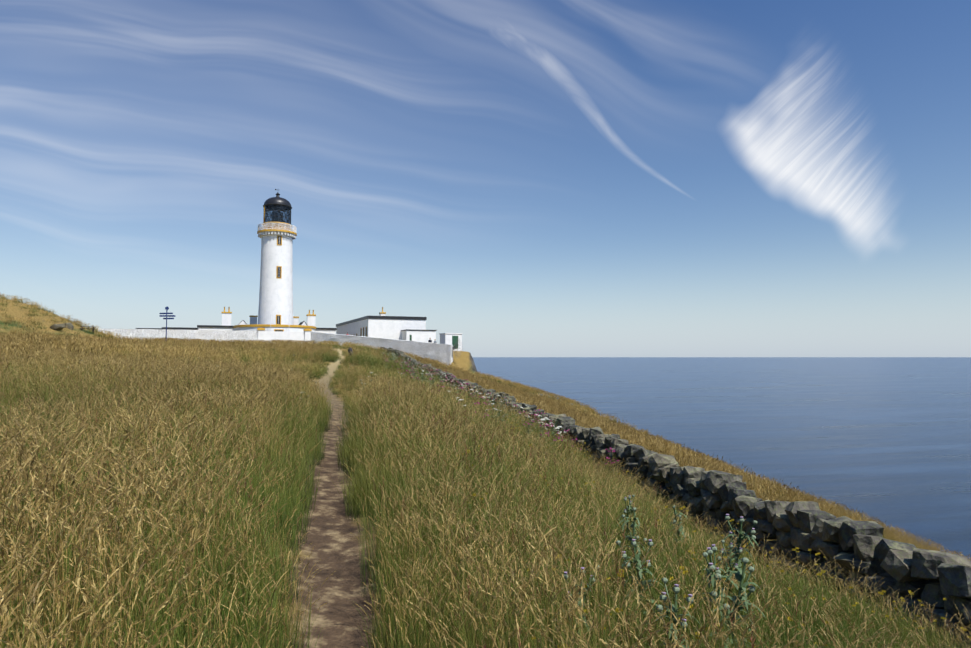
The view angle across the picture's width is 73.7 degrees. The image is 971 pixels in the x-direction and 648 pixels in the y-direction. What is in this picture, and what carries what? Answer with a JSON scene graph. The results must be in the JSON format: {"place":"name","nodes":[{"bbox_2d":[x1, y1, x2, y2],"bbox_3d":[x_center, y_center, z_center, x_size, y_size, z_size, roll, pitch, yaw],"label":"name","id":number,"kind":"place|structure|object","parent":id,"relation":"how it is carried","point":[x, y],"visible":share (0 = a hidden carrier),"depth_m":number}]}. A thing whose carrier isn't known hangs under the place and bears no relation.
{"place":"outdoors","nodes":[
{"label":"outdoors","id":0,"kind":"place"},
{"bbox_2d":[97,328,257,341],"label":"perimeter wall","id":1,"kind":"structure","parent":0,"point":[240,335],"depth_m":98.80},
{"bbox_2d":[136,307,462,350],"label":"lighthouse keepers houses","id":2,"kind":"structure","parent":0,"point":[382,325],"depth_m":111.83},
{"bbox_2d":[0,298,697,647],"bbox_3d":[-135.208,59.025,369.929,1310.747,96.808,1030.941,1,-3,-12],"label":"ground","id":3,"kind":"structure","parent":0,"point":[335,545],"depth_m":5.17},
{"bbox_2d":[79,326,93,330],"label":"picnic bench","id":4,"kind":"object","parent":3,"relation":"on","point":[81,328],"visible":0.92,"depth_m":86.97},
{"bbox_2d":[159,307,174,338],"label":"signpost","id":5,"kind":"object","parent":3,"relation":"on","point":[166,313],"visible":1,"depth_m":86.52},
{"bbox_2d":[233,324,315,331],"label":"lighthouse base drum","id":6,"kind":"object","parent":3,"relation":"on","point":[286,328],"visible":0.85,"depth_m":106.60},
{"bbox_2d":[257,229,296,324],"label":"lighthouse tower","id":7,"kind":"structure","parent":6,"relation":"on","point":[275,296],"depth_m":110.58},
{"bbox_2d":[258,189,296,239],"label":"lantern room","id":8,"kind":"object","parent":7,"relation":"on","point":[276,205],"visible":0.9,"depth_m":111.75},
{"bbox_2d":[276,235,281,324],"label":"tower windows","id":9,"kind":"structure","parent":7,"relation":"in","point":[278,275],"depth_m":110.42},
{"bbox_2d":[257,326,311,343],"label":"lighthouse wall pillars","id":10,"kind":"structure","parent":3,"relation":"on","point":[281,334],"depth_m":104.33},
{"bbox_2d":[49,323,623,423],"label":"rocks","id":11,"kind":"object","parent":3,"relation":"on","point":[59,326],"visible":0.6,"depth_m":80.18},
{"bbox_2d":[311,332,452,365],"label":"perimeter wall","id":12,"kind":"structure","parent":0,"point":[441,353],"depth_m":96.14},
{"bbox_2d":[453,339,460,357],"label":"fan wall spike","id":13,"kind":"object","parent":12,"relation":"attached to","point":[457,348],"depth_m":91.72},
{"bbox_2d":[0,0,970,356],"label":"sky","id":14,"kind":"structure","parent":0,"point":[519,178]},
{"bbox_2d":[380,347,970,647],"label":"dry stone wall","id":15,"kind":"structure","parent":0,"point":[903,568],"depth_m":7.18},
{"bbox_2d":[472,357,970,561],"bbox_3d":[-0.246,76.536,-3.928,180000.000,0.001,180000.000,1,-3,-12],"label":"sea","id":16,"kind":"structure","parent":0,"point":[886,439],"depth_m":846.12}
]}

